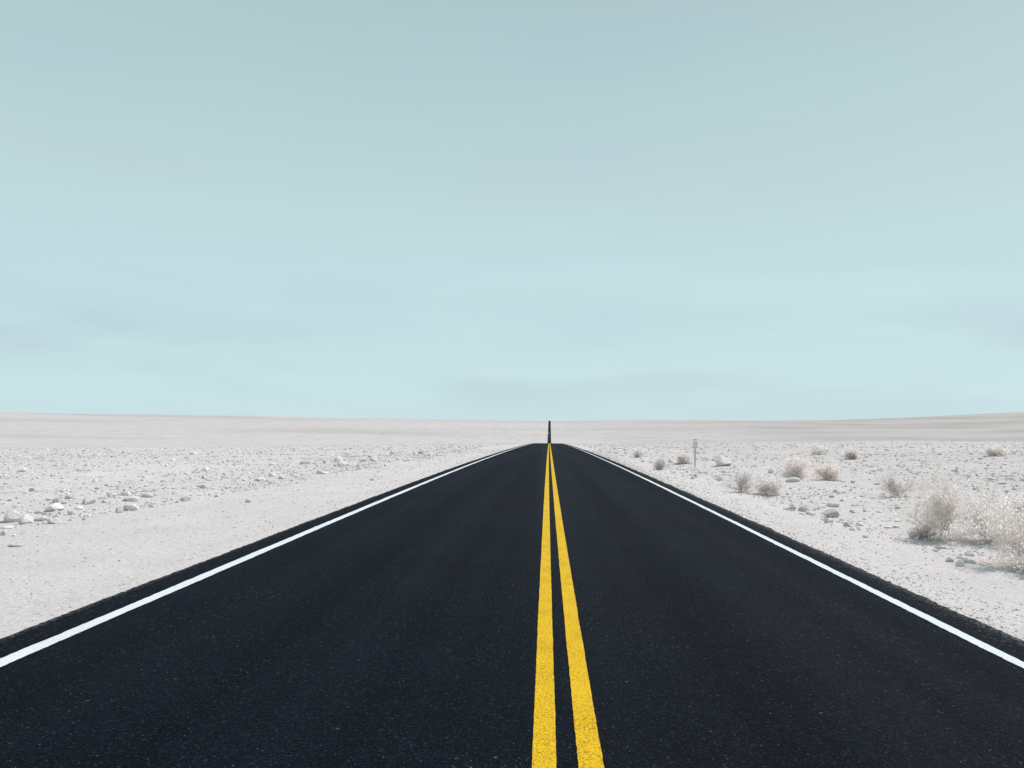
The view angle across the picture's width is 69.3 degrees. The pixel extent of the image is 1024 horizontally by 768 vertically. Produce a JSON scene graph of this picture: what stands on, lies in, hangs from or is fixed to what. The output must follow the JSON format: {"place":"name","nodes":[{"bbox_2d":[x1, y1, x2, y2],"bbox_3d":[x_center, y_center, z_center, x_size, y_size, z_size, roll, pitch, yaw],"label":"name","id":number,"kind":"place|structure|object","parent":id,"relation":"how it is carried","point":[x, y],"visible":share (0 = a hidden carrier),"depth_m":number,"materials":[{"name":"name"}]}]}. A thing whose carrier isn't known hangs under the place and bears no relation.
{"place":"outdoors","nodes":[
{"label":"outdoors","id":0,"kind":"place"},
{"bbox_2d":[0,421,1023,767],"bbox_3d":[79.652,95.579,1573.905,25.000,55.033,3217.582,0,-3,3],"label":"road","id":1,"kind":"structure","parent":0,"point":[548,605],"depth_m":4.94,"materials":[{"name":"black asphalt"}]},
{"bbox_2d":[0,412,1023,640],"bbox_3d":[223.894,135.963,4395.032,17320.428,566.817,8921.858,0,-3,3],"label":"ground","id":2,"kind":"structure","parent":0,"point":[35,431],"depth_m":23.14,"materials":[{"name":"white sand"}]},
{"bbox_2d":[0,529,7,534],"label":"rock","id":3,"kind":"object","parent":2,"relation":"on","point":[4,532],"visible":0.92,"depth_m":10.58,"materials":[{"name":"stone"}]},
{"bbox_2d":[1,525,13,528],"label":"rock","id":4,"kind":"object","parent":2,"relation":"on","point":[7,527],"visible":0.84,"depth_m":11.31,"materials":[{"name":"white stone"}]},
{"bbox_2d":[3,510,20,522],"bbox_3d":[-8.345,2.232,12.377,0.262,0.272,0.333,3,-4,-30],"label":"rock","id":5,"kind":"object","parent":2,"relation":"on","point":[12,516],"visible":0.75,"depth_m":12.28,"materials":[{"name":"stone"}]},
{"bbox_2d":[7,543,22,546],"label":"rock","id":6,"kind":"object","parent":2,"relation":"on","point":[15,545],"visible":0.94,"depth_m":9.45,"materials":[{"name":"white stone"}]},
{"bbox_2d":[16,467,26,471],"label":"stone","id":7,"kind":"object","parent":2,"relation":"on","point":[22,469],"visible":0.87,"depth_m":29.97,"materials":[{"name":"stone"}]},
{"bbox_2d":[18,514,33,523],"bbox_3d":[-7.897,2.213,12.000,0.216,0.216,0.233,-1,-4,23],"label":"stone","id":8,"kind":"object","parent":2,"relation":"on","point":[26,519],"visible":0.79,"depth_m":11.93,"materials":[{"name":"stone"}]},
{"bbox_2d":[44,503,63,510],"bbox_3d":[-8.473,2.303,13.746,0.332,0.191,0.292,0,-4,14],"label":"rock","id":9,"kind":"object","parent":2,"relation":"on","point":[54,506],"visible":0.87,"depth_m":13.67,"materials":[{"name":"stone"}]},
{"bbox_2d":[47,517,61,523],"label":"rock","id":10,"kind":"object","parent":2,"relation":"on","point":[55,520],"visible":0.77,"depth_m":11.86,"materials":[{"name":"white stone"}]},
{"bbox_2d":[68,509,78,514],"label":"rock","id":11,"kind":"object","parent":2,"relation":"on","point":[74,512],"visible":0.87,"depth_m":13.21,"materials":[{"name":"grey stone"}]},
{"bbox_2d":[74,505,83,509],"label":"stone","id":12,"kind":"object","parent":2,"relation":"on","point":[80,507],"visible":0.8,"depth_m":13.88,"materials":[{"name":"white stone"}]},
{"bbox_2d":[82,496,95,504],"bbox_3d":[-8.566,2.379,14.973,0.223,0.206,0.274,-1,-4,27],"label":"stone","id":13,"kind":"object","parent":2,"relation":"on","point":[89,500],"visible":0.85,"depth_m":14.91,"materials":[{"name":"stone"}]},
{"bbox_2d":[115,507,121,512],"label":"rock","id":14,"kind":"object","parent":2,"relation":"on","point":[118,509],"visible":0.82,"depth_m":13.47,"materials":[{"name":"grey stone"}]},
{"bbox_2d":[121,491,130,495],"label":"stone","id":15,"kind":"object","parent":2,"relation":"on","point":[125,492],"visible":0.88,"depth_m":16.82,"materials":[{"name":"grey stone"}]},
{"bbox_2d":[123,503,138,510],"bbox_3d":[-7.173,2.337,13.929,0.306,0.178,0.207,1,-3,-3],"label":"rock","id":16,"kind":"object","parent":2,"relation":"on","point":[132,506],"visible":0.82,"depth_m":13.86,"materials":[{"name":"grey stone"}]},
{"bbox_2d":[124,496,138,501],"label":"rock","id":17,"kind":"object","parent":2,"relation":"on","point":[131,498],"visible":0.93,"depth_m":15.44,"materials":[{"name":"grey stone"}]},
{"bbox_2d":[141,492,153,496],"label":"stone","id":18,"kind":"object","parent":2,"relation":"on","point":[146,494],"visible":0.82,"depth_m":16.44,"materials":[{"name":"stone"}]},
{"bbox_2d":[180,497,190,500],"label":"rock","id":19,"kind":"object","parent":2,"relation":"on","point":[185,499],"visible":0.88,"depth_m":15.70,"materials":[{"name":"stone"}]},
{"bbox_2d":[255,477,265,480],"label":"rock","id":20,"kind":"object","parent":2,"relation":"on","point":[259,479],"visible":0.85,"depth_m":23.04,"materials":[{"name":"grey stone"}]},
{"bbox_2d":[316,471,328,473],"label":"rock","id":21,"kind":"object","parent":2,"relation":"on","point":[320,472],"visible":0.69,"depth_m":26.16,"materials":[{"name":"grey stone"}]},
{"bbox_2d":[334,456,342,461],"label":"stone","id":22,"kind":"object","parent":2,"relation":"on","point":[338,458],"visible":0.69,"depth_m":37.15,"materials":[{"name":"stone"}]},
{"bbox_2d":[337,461,346,466],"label":"stone","id":23,"kind":"object","parent":2,"relation":"on","point":[340,463],"visible":0.73,"depth_m":32.71,"materials":[{"name":"stone"}]},
{"bbox_2d":[632,448,643,457],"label":"dry bush","id":24,"kind":"object","parent":2,"relation":"on","point":[638,453],"visible":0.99,"depth_m":43.95,"materials":[{"name":"beige plant"}]},
{"bbox_2d":[653,453,671,469],"bbox_3d":[6.096,3.184,30.290,0.832,0.717,0.817,-1,-4,29],"label":"dry bush","id":25,"kind":"object","parent":2,"relation":"on","point":[662,466],"visible":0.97,"depth_m":30.25,"materials":[{"name":"beige plant"}]},
{"bbox_2d":[674,450,693,463],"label":"dry bush","id":26,"kind":"object","parent":2,"relation":"on","point":[683,459],"visible":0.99,"depth_m":35.61,"materials":[{"name":"plant"}]},
{"bbox_2d":[693,439,696,466],"bbox_3d":[8.200,3.193,33.191,0.196,1.461,0.050,1,-3,7],"label":"marker post","id":27,"kind":"object","parent":2,"relation":"on","point":[694,444],"visible":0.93,"depth_m":33.19,"materials":[{"name":"metal"}]},
{"bbox_2d":[714,455,731,465],"bbox_3d":[9.775,3.617,34.260,0.799,0.625,0.648,-1,-4,22],"label":"rock","id":28,"kind":"object","parent":2,"relation":"on","point":[720,460],"visible":0.85,"depth_m":34.16,"materials":[{"name":"grey stone"}]},
{"bbox_2d":[721,470,756,492],"bbox_3d":[6.002,2.505,19.321,0.942,0.665,0.941,3,-4,-33],"label":"dry bush","id":29,"kind":"object","parent":2,"relation":"on","point":[742,483],"visible":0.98,"depth_m":19.16,"materials":[{"name":"beige plant"}]},
{"bbox_2d":[751,471,785,494],"bbox_3d":[6.556,2.517,18.779,0.967,0.633,0.878,4,-5,-42],"label":"dry bush","id":30,"kind":"object","parent":2,"relation":"on","point":[771,484],"visible":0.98,"depth_m":18.64,"materials":[{"name":"plant"}]},
{"bbox_2d":[767,491,778,495],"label":"stone","id":31,"kind":"object","parent":2,"relation":"on","point":[771,493],"visible":0.94,"depth_m":18.46,"materials":[{"name":"stone"}]},
{"bbox_2d":[785,477,800,481],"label":"rock","id":32,"kind":"object","parent":2,"relation":"on","point":[792,479],"visible":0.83,"depth_m":22.46,"materials":[{"name":"stone"}]},
{"bbox_2d":[773,457,813,477],"bbox_3d":[9.566,2.736,25.070,1.351,0.820,1.490,-1,-4,26],"label":"dry bush","id":33,"kind":"object","parent":2,"relation":"on","point":[797,469],"visible":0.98,"depth_m":24.89,"materials":[{"name":"plant"}]},
{"bbox_2d":[798,505,807,511],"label":"rock","id":34,"kind":"object","parent":2,"relation":"on","point":[802,508],"visible":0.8,"depth_m":15.15,"materials":[{"name":"grey stone"}]},
{"bbox_2d":[806,511,814,514],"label":"rock","id":35,"kind":"object","parent":2,"relation":"on","point":[809,512],"visible":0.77,"depth_m":14.53,"materials":[{"name":"grey stone"}]},
{"bbox_2d":[810,443,826,454],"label":"dry bush","id":36,"kind":"object","parent":2,"relation":"on","point":[818,450],"visible":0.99,"depth_m":47.82,"materials":[{"name":"plant"}]},
{"bbox_2d":[807,459,845,480],"bbox_3d":[9.773,2.696,23.216,1.093,0.676,1.409,3,-4,-31],"label":"dry bush","id":37,"kind":"object","parent":2,"relation":"on","point":[827,472],"visible":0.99,"depth_m":22.95,"materials":[{"name":"plant"}]},
{"bbox_2d":[823,509,838,517],"bbox_3d":[6.156,2.522,14.340,0.289,0.208,0.209,0,-3,2],"label":"rock","id":38,"kind":"object","parent":2,"relation":"on","point":[832,513],"visible":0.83,"depth_m":14.26,"materials":[{"name":"grey stone"}]},
{"bbox_2d":[827,502,839,506],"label":"stone","id":39,"kind":"object","parent":2,"relation":"on","point":[832,504],"visible":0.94,"depth_m":16.05,"materials":[{"name":"grey stone"}]},
{"bbox_2d":[843,522,850,526],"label":"rock","id":40,"kind":"object","parent":2,"relation":"on","point":[846,524],"visible":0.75,"depth_m":12.31,"materials":[{"name":"grey stone"}]},
{"bbox_2d":[838,446,861,458],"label":"dry bush","id":41,"kind":"object","parent":2,"relation":"on","point":[851,453],"visible":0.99,"depth_m":41.91,"materials":[{"name":"plant"}]},
{"bbox_2d":[869,470,929,497],"bbox_3d":[9.093,2.326,17.313,1.319,0.705,0.963,-1,-4,19],"label":"dry bush","id":42,"kind":"object","parent":2,"relation":"on","point":[890,484],"visible":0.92,"depth_m":17.20,"materials":[{"name":"beige plant"}]},
{"bbox_2d":[905,521,938,539],"bbox_3d":[6.118,2.174,11.009,0.430,0.320,0.531,3,-4,-35],"label":"dry bush","id":43,"kind":"object","parent":2,"relation":"on","point":[920,536],"visible":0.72,"depth_m":10.98,"materials":[{"name":"plant"}]},
{"bbox_2d":[887,454,981,543],"bbox_3d":[6.385,1.691,11.072,1.693,1.290,1.135,1,-3,-12],"label":"dry bush","id":44,"kind":"object","parent":2,"relation":"on","point":[942,505],"visible":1,"depth_m":10.95,"materials":[{"name":"plant"}]},
{"bbox_2d":[945,558,953,561],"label":"rock","id":45,"kind":"object","parent":2,"relation":"on","point":[949,560],"visible":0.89,"depth_m":8.87,"materials":[{"name":"grey stone"}]},
{"bbox_2d":[955,558,964,565],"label":"rock","id":46,"kind":"object","parent":2,"relation":"on","point":[959,562],"visible":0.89,"depth_m":8.56,"materials":[{"name":"grey stone"}]},
{"bbox_2d":[961,557,977,563],"bbox_3d":[5.432,2.111,8.810,0.185,0.086,0.118,4,10,44],"label":"stone","id":47,"kind":"object","parent":2,"relation":"on","point":[968,560],"visible":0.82,"depth_m":8.78,"materials":[{"name":"stone"}]},
{"bbox_2d":[964,550,974,556],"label":"stone","id":48,"kind":"object","parent":2,"relation":"on","point":[968,553],"visible":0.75,"depth_m":9.46,"materials":[{"name":"stone"}]},
{"bbox_2d":[937,474,1022,543],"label":"dry bush","id":49,"kind":"object","parent":2,"relation":"on","point":[972,503],"visible":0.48,"depth_m":10.84,"materials":[{"name":"plant"}]},
{"bbox_2d":[950,475,1023,572],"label":"dry bush","id":50,"kind":"object","parent":2,"relation":"on","point":[1016,561],"visible":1,"depth_m":8.61,"materials":[{"name":"plant"}]},
{"bbox_2d":[981,443,1009,456],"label":"dry bush","id":51,"kind":"object","parent":2,"relation":"on","point":[991,450],"visible":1,"depth_m":42.15,"materials":[{"name":"plant"}]},
{"bbox_2d":[995,493,1023,520],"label":"dry bush","id":52,"kind":"object","parent":2,"relation":"on","point":[1017,501],"visible":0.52,"depth_m":13.22,"materials":[{"name":"plant"}]},
{"bbox_2d":[0,0,1023,420],"label":"sky","id":53,"kind":"structure","parent":0,"point":[537,210],"materials":[{"name":"blue"}]}
]}

